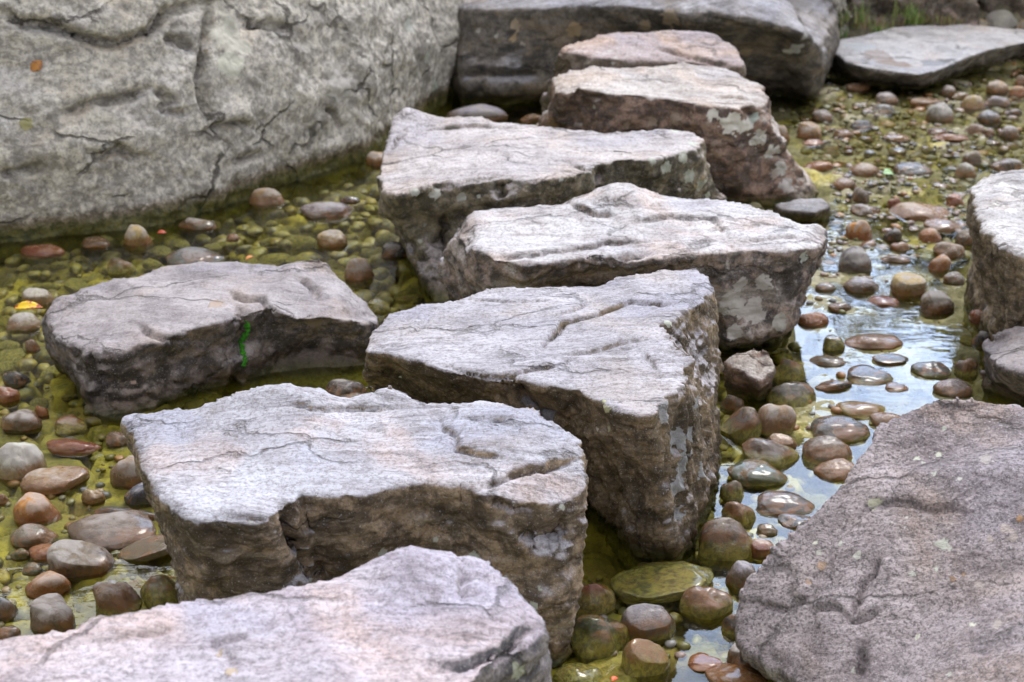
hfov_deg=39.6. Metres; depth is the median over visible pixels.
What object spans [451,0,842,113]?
backdrop boulder
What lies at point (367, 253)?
pebble
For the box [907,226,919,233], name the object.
pebble
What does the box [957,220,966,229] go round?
pebble
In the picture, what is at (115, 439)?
pebble
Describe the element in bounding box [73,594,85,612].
pebble
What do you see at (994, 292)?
edge boulder
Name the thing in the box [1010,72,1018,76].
pebble
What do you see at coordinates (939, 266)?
pebble
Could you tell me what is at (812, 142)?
pebble
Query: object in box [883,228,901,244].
pebble
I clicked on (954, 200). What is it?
pebble
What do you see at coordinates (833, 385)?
pebble
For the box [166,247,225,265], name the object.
pebble
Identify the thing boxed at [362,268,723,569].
stepping stone
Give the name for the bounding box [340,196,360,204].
pebble
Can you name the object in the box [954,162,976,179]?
pebble
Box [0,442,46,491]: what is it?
pebble
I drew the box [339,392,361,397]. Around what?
pebble
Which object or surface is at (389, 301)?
pebble
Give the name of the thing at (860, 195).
pebble
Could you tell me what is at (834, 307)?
pebble
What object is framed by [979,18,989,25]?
pebble
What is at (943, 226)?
pebble
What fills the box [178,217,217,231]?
pebble
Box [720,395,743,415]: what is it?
pebble
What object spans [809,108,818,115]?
pebble
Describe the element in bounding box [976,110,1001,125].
pebble
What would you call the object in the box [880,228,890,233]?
pebble
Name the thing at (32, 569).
pebble
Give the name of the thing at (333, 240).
pebble
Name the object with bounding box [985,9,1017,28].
pebble
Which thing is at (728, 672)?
pebble
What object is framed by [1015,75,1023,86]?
pebble
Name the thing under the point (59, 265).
pebble
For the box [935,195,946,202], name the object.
pebble
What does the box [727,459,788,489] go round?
pebble
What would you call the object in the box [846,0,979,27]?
bank rock
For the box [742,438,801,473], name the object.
pebble
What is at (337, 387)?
pebble
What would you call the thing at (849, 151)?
pebble
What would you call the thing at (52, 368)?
pebble
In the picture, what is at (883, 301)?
pebble
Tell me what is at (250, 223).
pebble
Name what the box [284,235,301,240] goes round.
pebble
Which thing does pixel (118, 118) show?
cliff boulder
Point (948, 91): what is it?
pebble
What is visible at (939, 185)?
pebble
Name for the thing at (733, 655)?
pebble
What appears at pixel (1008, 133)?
pebble
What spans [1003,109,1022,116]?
pebble
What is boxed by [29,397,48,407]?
pebble
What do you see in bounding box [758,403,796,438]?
pebble
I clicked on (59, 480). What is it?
pebble
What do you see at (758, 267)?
stepping stone
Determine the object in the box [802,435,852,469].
pebble
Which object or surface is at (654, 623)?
pebble
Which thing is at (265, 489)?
stepping stone
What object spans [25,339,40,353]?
pebble
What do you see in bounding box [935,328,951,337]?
pebble
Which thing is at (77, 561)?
pebble
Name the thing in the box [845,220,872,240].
pebble
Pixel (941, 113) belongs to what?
pebble
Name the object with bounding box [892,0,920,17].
grass tuft
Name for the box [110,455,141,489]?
pebble
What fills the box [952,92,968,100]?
pebble
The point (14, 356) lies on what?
pebble
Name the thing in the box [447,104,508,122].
pebble
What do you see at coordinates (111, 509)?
pebble
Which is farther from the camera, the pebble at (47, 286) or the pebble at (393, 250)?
the pebble at (393, 250)
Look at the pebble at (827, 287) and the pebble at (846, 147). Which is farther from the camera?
the pebble at (846, 147)
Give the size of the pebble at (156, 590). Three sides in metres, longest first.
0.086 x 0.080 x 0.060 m
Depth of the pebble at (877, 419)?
3.47 m
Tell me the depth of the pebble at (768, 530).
3.01 m
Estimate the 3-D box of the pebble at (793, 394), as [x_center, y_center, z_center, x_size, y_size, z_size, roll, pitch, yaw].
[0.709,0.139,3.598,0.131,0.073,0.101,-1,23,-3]
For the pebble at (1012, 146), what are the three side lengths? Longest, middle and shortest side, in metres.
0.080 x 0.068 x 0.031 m
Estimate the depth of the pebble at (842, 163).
5.49 m
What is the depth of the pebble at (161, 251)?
4.70 m
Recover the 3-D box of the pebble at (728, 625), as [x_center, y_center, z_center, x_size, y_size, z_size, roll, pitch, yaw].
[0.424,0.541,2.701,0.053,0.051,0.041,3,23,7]
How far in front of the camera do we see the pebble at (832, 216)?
4.94 m
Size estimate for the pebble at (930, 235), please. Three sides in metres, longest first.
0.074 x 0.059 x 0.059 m
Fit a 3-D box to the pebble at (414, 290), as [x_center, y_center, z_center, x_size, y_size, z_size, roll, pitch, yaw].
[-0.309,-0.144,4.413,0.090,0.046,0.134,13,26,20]
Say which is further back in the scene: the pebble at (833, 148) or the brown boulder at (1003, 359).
the pebble at (833, 148)
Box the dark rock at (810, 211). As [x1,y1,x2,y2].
[773,198,830,228]
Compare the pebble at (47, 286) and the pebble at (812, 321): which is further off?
the pebble at (47, 286)
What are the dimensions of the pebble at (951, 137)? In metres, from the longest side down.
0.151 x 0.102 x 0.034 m
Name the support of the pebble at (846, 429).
on the stream bed at (922, 342)
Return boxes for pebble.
[0,315,10,327]
[0,340,19,350]
[0,348,25,364]
[0,361,14,374]
[0,386,20,407]
[0,409,42,434]
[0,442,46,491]
[0,493,9,506]
[0,597,18,623]
[0,625,20,639]
[2,371,30,387]
[6,312,40,333]
[10,273,29,283]
[10,523,58,549]
[10,548,29,561]
[13,492,61,526]
[18,406,49,410]
[20,244,64,259]
[20,465,89,495]
[22,288,53,308]
[22,341,44,353]
[22,562,42,575]
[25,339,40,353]
[25,571,70,599]
[28,543,51,563]
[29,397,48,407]
[30,593,75,634]
[32,282,59,289]
[34,405,49,419]
[40,365,59,378]
[46,438,101,456]
[47,539,117,582]
[49,261,68,269]
[54,414,87,436]
[61,393,77,401]
[63,411,80,416]
[64,278,90,293]
[67,510,156,551]
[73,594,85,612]
[79,274,100,282]
[81,489,105,506]
[82,236,109,249]
[92,582,141,615]
[94,506,154,520]
[106,431,126,447]
[107,258,137,278]
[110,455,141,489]
[117,534,168,564]
[123,224,152,253]
[124,482,151,509]
[129,578,143,594]
[140,575,177,609]
[142,258,161,269]
[149,245,172,257]
[161,574,176,582]
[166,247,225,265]
[173,239,189,248]
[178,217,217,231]
[203,243,221,250]
[216,241,238,250]
[226,233,239,241]
[240,257,259,263]
[245,221,258,232]
[249,188,284,210]
[259,237,276,246]
[259,253,290,265]
[265,220,277,226]
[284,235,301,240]
[285,256,312,262]
[288,236,315,251]
[300,202,354,222]
[316,229,347,251]
[326,379,366,396]
[337,274,347,284]
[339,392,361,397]
[340,191,366,199]
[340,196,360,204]
[344,258,374,287]
[361,248,380,258]
[366,151,382,169]
[368,298,390,316]
[374,233,397,246]
[374,296,392,306]
[377,312,391,323]
[381,241,406,260]
[393,286,422,304]
[395,295,417,303]
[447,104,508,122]
[520,114,540,124]
[553,662,602,681]
[571,615,629,663]
[575,583,615,618]
[596,582,618,600]
[610,561,713,604]
[620,603,675,646]
[621,638,669,681]
[679,586,732,627]
[688,652,722,671]
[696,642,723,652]
[697,517,752,570]
[705,662,767,681]
[707,510,716,520]
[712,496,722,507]
[717,381,725,390]
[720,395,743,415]
[720,406,762,446]
[720,417,728,425]
[720,480,743,502]
[721,501,756,529]
[721,614,735,640]
[722,451,731,458]
[725,560,755,595]
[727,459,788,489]
[727,643,749,665]
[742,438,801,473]
[751,539,773,560]
[756,490,814,518]
[756,523,777,537]
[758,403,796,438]
[766,381,815,407]
[768,433,796,449]
[772,359,805,385]
[778,125,789,142]
[778,513,810,528]
[797,121,821,139]
[798,312,828,330]
[799,117,810,121]
[801,139,823,145]
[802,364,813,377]
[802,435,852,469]
[803,161,833,171]
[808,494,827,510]
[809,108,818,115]
[809,355,846,367]
[810,415,870,443]
[811,109,832,123]
[813,458,853,481]
[815,282,834,292]
[815,380,851,391]
[822,146,839,151]
[822,335,844,355]
[823,150,839,158]
[827,302,851,312]
[829,210,837,220]
[832,161,845,167]
[832,177,856,190]
[833,128,853,138]
[836,401,886,419]
[838,246,871,275]
[843,146,853,149]
[843,149,854,154]
[843,276,880,295]
[844,163,852,167]
[844,333,903,350]
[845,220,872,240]
[846,83,869,92]
[846,364,893,386]
[849,120,873,129]
[849,163,879,176]
[850,187,869,204]
[850,204,880,216]
[852,103,868,108]
[858,143,864,148]
[858,275,874,281]
[859,136,873,143]
[859,240,876,247]
[867,295,898,308]
[869,412,900,427]
[872,104,895,114]
[872,353,908,365]
[873,159,882,165]
[875,92,898,105]
[876,222,887,230]
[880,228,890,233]
[881,255,911,263]
[883,133,909,141]
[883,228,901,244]
[885,202,949,221]
[885,382,908,392]
[887,198,900,208]
[888,147,906,156]
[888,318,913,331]
[890,242,909,252]
[890,272,926,301]
[893,162,931,176]
[895,155,904,159]
[900,100,910,106]
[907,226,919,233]
[909,97,942,107]
[910,114,925,119]
[910,361,950,380]
[918,146,931,154]
[918,228,941,242]
[919,290,953,319]
[923,219,961,233]
[925,102,953,124]
[927,127,947,135]
[928,254,950,278]
[932,134,968,141]
[932,183,952,190]
[932,378,972,397]
[933,242,965,260]
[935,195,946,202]
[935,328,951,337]
[939,85,955,99]
[940,153,952,159]
[942,271,964,285]
[946,194,962,205]
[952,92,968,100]
[953,358,977,381]
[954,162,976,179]
[954,229,972,249]
[955,187,966,192]
[955,336,972,346]
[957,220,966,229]
[960,95,985,113]
[962,151,981,167]
[963,124,984,134]
[969,309,981,326]
[971,331,989,350]
[973,88,985,93]
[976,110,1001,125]
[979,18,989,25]
[984,96,1010,108]
[984,128,994,136]
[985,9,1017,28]
[985,148,997,154]
[986,80,1008,95]
[986,140,1000,145]
[990,158,1023,171]
[998,125,1019,141]
[999,143,1018,150]
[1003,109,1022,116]
[1008,86,1023,98]
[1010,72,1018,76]
[1013,68,1023,73]
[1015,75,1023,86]
[1016,20,1023,28]
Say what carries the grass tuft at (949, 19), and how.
on the flat slab
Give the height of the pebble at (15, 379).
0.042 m
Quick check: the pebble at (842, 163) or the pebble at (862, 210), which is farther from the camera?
the pebble at (842, 163)
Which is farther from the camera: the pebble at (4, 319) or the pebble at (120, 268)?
the pebble at (120, 268)
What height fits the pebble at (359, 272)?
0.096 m
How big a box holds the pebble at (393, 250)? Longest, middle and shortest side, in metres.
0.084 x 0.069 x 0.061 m
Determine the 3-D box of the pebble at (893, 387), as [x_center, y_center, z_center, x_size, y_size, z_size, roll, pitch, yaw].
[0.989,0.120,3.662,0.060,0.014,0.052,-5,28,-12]
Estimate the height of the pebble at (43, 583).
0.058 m
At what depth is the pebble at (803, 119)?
6.05 m
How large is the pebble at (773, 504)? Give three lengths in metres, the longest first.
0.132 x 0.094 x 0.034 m
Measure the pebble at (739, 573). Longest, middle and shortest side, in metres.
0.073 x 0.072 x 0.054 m
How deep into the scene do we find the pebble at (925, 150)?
5.65 m
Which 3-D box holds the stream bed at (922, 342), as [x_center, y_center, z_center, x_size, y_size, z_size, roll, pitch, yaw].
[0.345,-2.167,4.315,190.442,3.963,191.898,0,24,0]
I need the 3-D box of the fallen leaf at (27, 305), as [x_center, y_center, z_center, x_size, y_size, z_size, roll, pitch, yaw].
[-1.400,-0.100,4.114,0.086,0.015,0.031,-1,53,-3]
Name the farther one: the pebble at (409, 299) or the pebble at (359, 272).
the pebble at (359, 272)
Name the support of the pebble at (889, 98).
on the stream bed at (922, 342)
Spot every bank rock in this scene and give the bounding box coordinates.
[830,0,851,38]
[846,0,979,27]
[979,0,1023,17]
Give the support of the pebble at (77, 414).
on the stream bed at (922, 342)
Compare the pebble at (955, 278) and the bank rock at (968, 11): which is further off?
the bank rock at (968, 11)
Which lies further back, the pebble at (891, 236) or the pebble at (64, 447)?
the pebble at (891, 236)
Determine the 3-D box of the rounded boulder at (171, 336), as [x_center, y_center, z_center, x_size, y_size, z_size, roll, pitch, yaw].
[-0.779,0.108,3.821,0.846,0.545,0.492,-11,26,-23]
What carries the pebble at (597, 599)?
on the stream bed at (922, 342)
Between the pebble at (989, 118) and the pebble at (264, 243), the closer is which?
the pebble at (264, 243)
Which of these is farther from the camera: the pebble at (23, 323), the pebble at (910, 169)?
the pebble at (910, 169)
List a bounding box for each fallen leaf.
[14,301,43,308]
[30,60,42,70]
[611,676,617,681]
[883,168,894,174]
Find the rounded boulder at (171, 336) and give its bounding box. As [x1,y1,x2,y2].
[41,260,378,426]
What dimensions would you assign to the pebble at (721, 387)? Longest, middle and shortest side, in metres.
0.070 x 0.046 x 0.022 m
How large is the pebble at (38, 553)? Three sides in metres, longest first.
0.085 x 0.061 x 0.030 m
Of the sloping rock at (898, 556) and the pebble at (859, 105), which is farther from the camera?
the pebble at (859, 105)
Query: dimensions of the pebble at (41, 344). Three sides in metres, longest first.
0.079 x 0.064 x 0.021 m
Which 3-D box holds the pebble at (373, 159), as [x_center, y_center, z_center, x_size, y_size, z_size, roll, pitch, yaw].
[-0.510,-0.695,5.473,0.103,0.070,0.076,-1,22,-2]
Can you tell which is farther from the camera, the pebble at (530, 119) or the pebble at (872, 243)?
the pebble at (530, 119)
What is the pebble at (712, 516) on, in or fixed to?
on the stream bed at (922, 342)
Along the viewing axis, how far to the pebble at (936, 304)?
4.12 m
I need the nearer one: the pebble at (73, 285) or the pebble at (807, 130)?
the pebble at (73, 285)
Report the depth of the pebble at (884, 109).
6.16 m
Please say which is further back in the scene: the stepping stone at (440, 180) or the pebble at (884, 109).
the pebble at (884, 109)
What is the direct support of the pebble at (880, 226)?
on the stream bed at (922, 342)
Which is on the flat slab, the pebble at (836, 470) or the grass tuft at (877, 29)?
the grass tuft at (877, 29)
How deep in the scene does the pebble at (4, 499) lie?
3.13 m
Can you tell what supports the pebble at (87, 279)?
on the stream bed at (922, 342)
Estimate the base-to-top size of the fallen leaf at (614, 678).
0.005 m
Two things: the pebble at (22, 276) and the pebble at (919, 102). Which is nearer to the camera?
the pebble at (22, 276)
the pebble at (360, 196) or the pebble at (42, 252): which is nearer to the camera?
the pebble at (42, 252)
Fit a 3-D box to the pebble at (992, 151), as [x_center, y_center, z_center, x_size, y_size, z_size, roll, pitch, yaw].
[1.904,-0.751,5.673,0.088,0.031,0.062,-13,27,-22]
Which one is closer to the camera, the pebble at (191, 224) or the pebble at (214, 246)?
the pebble at (214, 246)
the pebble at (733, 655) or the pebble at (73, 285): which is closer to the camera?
the pebble at (733, 655)
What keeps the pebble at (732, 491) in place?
on the stream bed at (922, 342)
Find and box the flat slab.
[829,24,1023,94]
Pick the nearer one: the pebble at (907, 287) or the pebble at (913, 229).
the pebble at (907, 287)
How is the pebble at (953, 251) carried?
on the stream bed at (922, 342)
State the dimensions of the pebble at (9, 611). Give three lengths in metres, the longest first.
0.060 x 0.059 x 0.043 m
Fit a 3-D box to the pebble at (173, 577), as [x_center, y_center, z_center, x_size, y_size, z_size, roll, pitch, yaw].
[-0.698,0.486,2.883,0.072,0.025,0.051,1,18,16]
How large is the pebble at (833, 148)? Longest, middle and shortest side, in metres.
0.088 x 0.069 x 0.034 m
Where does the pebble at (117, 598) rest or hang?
on the stream bed at (922, 342)
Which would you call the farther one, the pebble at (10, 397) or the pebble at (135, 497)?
the pebble at (10, 397)
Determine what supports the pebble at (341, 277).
on the stream bed at (922, 342)
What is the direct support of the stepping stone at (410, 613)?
in the water
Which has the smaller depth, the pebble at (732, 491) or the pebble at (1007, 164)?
the pebble at (732, 491)
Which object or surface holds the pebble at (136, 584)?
on the stream bed at (922, 342)
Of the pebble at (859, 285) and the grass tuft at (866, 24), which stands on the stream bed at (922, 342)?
the pebble at (859, 285)
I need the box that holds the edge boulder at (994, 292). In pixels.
[963,169,1023,370]
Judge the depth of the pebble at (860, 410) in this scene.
3.52 m
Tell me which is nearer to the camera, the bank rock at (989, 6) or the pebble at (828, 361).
the pebble at (828, 361)
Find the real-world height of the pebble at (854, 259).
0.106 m
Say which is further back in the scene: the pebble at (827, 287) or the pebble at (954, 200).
the pebble at (954, 200)
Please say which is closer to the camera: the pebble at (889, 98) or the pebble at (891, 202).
the pebble at (891, 202)
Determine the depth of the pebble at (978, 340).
3.91 m
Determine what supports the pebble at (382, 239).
on the stream bed at (922, 342)
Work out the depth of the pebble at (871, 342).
3.89 m
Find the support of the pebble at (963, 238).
on the stream bed at (922, 342)
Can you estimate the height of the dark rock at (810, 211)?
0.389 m
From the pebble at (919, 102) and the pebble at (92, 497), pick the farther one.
the pebble at (919, 102)
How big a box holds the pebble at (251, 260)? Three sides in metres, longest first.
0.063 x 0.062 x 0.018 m
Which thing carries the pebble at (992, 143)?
on the stream bed at (922, 342)
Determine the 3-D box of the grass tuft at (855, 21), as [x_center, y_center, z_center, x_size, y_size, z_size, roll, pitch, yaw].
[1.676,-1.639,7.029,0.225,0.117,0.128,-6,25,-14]
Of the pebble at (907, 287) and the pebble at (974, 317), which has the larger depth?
the pebble at (907, 287)
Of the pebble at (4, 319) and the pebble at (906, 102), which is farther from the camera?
the pebble at (906, 102)
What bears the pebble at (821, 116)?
on the stream bed at (922, 342)
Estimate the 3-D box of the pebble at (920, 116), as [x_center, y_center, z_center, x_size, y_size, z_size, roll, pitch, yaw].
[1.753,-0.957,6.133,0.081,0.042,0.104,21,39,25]
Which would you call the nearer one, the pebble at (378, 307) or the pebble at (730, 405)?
the pebble at (730, 405)
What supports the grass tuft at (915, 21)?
on the flat slab
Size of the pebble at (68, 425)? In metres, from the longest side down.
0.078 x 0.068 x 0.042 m
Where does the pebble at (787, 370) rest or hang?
on the stream bed at (922, 342)
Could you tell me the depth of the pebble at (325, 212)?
4.89 m
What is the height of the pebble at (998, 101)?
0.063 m
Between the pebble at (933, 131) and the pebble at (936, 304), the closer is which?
the pebble at (936, 304)
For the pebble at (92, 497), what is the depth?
3.13 m
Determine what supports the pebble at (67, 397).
on the stream bed at (922, 342)
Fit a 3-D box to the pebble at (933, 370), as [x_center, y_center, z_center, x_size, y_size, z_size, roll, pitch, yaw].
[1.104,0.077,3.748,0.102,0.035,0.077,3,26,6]
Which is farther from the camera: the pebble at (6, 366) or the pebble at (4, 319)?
the pebble at (4, 319)
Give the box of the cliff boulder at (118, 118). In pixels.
[0,0,464,266]
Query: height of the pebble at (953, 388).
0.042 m
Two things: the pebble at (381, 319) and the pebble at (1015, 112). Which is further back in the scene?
the pebble at (1015, 112)
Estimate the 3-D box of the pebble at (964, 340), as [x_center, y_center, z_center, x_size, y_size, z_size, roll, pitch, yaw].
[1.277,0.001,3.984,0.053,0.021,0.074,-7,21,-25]
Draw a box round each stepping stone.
[0,545,551,681]
[120,383,588,668]
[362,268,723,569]
[376,108,726,303]
[438,183,828,358]
[536,62,818,209]
[540,30,745,112]
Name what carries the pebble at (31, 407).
on the stream bed at (922, 342)
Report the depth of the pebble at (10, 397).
3.59 m
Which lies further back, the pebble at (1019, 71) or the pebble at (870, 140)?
the pebble at (1019, 71)
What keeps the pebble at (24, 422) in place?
on the stream bed at (922, 342)
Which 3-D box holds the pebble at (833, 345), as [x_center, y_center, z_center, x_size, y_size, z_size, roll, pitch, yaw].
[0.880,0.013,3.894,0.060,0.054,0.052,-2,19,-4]
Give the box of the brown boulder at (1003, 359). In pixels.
[980,326,1023,407]
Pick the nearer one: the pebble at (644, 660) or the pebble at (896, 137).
the pebble at (644, 660)
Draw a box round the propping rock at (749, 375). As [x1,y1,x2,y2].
[722,348,775,412]
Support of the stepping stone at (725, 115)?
in the water
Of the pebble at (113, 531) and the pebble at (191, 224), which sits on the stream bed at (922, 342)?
the pebble at (113, 531)
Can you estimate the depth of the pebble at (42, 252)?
4.55 m
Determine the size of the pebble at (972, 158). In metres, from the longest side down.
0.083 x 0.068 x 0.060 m
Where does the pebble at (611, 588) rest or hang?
on the stream bed at (922, 342)
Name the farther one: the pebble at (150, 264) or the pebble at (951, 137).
the pebble at (951, 137)
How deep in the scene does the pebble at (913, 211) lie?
4.89 m
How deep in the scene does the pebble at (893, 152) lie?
5.62 m
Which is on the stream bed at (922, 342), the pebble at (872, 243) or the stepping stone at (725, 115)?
the pebble at (872, 243)
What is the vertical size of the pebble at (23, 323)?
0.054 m
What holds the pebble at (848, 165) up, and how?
on the stream bed at (922, 342)
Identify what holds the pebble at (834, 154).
on the stream bed at (922, 342)
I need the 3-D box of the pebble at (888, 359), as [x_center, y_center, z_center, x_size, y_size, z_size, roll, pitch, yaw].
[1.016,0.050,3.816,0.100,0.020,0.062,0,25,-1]
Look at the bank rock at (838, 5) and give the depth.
7.12 m
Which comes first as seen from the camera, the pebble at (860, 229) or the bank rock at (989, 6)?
the pebble at (860, 229)
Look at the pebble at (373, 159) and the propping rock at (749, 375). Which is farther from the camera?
the pebble at (373, 159)
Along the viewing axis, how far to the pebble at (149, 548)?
2.93 m
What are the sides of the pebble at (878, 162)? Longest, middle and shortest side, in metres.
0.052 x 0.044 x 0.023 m
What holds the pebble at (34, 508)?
on the stream bed at (922, 342)
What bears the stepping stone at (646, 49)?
on the stream bed at (922, 342)
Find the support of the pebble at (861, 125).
on the stream bed at (922, 342)
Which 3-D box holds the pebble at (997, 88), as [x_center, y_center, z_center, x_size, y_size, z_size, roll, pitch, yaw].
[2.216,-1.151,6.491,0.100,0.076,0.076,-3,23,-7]
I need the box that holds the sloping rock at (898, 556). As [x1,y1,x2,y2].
[735,397,1023,681]
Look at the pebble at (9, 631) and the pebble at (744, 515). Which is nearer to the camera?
the pebble at (9, 631)
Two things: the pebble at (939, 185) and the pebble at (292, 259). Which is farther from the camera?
the pebble at (939, 185)
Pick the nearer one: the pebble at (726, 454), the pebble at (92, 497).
the pebble at (92, 497)
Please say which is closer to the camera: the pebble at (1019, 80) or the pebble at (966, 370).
the pebble at (966, 370)
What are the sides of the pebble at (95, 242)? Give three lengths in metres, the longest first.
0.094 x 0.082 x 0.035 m
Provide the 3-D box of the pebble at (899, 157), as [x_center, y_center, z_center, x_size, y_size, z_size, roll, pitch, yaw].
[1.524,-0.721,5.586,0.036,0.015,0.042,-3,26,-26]
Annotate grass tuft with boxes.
[838,0,869,22]
[839,10,906,29]
[839,27,848,38]
[871,22,887,32]
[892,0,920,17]
[898,4,927,24]
[908,13,963,25]
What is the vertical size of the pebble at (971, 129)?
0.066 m
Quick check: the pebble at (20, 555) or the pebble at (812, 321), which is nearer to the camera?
the pebble at (20, 555)
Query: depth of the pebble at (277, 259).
4.63 m
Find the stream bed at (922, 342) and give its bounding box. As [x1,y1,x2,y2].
[0,0,1023,681]
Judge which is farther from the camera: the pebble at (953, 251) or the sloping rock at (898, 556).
the pebble at (953, 251)
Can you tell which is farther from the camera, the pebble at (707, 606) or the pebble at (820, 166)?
the pebble at (820, 166)
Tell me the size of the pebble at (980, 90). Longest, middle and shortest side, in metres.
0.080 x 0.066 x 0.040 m
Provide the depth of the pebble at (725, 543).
2.92 m
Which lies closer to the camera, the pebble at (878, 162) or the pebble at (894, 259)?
the pebble at (894, 259)
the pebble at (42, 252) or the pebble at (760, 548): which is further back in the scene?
the pebble at (42, 252)
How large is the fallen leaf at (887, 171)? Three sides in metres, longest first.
0.076 x 0.040 x 0.016 m
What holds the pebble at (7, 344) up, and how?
on the stream bed at (922, 342)
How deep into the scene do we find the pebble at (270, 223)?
4.88 m
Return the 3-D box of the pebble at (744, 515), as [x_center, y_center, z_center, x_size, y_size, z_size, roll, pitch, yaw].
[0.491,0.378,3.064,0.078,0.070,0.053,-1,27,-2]
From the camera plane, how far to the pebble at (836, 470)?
3.24 m
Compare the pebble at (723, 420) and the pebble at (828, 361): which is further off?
the pebble at (828, 361)
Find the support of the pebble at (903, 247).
on the stream bed at (922, 342)
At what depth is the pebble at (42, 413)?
3.52 m
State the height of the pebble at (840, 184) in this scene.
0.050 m
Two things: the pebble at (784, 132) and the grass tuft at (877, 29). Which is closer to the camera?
the pebble at (784, 132)
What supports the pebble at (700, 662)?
on the stream bed at (922, 342)
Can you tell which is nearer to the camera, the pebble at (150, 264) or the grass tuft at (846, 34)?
the pebble at (150, 264)
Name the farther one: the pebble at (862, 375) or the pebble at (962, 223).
the pebble at (962, 223)
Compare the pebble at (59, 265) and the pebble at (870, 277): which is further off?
the pebble at (59, 265)
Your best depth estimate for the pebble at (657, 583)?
2.82 m
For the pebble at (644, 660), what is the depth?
2.57 m
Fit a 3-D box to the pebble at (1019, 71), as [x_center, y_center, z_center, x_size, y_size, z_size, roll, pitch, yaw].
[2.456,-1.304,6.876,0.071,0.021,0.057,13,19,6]
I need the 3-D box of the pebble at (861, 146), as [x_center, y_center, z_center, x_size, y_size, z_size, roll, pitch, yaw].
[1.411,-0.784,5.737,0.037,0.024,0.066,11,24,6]
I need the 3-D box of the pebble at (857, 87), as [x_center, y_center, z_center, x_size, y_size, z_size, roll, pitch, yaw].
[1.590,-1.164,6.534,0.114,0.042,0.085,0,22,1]
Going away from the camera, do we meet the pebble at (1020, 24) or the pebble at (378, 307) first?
the pebble at (378, 307)
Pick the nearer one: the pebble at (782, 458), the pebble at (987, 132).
the pebble at (782, 458)
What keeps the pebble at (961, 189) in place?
on the stream bed at (922, 342)
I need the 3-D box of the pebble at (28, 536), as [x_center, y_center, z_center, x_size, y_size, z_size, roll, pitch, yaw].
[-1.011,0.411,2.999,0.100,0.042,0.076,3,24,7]
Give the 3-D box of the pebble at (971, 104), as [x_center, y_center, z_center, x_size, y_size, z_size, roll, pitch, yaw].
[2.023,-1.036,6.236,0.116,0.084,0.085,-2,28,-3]
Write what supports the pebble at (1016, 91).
on the stream bed at (922, 342)
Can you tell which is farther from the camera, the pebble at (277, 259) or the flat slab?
the flat slab
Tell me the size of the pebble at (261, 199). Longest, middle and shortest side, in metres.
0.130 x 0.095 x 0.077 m
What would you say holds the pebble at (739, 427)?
on the stream bed at (922, 342)
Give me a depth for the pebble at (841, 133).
5.81 m
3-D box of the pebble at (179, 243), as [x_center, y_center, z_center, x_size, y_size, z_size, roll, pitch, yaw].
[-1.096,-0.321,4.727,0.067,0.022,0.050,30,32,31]
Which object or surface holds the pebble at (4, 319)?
on the stream bed at (922, 342)
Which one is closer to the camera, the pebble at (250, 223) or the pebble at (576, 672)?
the pebble at (576, 672)
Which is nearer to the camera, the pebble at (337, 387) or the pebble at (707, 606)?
the pebble at (707, 606)
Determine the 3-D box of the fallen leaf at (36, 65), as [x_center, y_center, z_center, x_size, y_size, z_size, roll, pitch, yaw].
[-1.529,-0.887,4.577,0.051,0.037,0.012,-47,17,-17]
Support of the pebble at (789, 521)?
on the stream bed at (922, 342)
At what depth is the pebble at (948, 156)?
5.56 m
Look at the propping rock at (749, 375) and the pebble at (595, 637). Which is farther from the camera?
the propping rock at (749, 375)
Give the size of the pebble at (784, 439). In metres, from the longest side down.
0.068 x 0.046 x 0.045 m

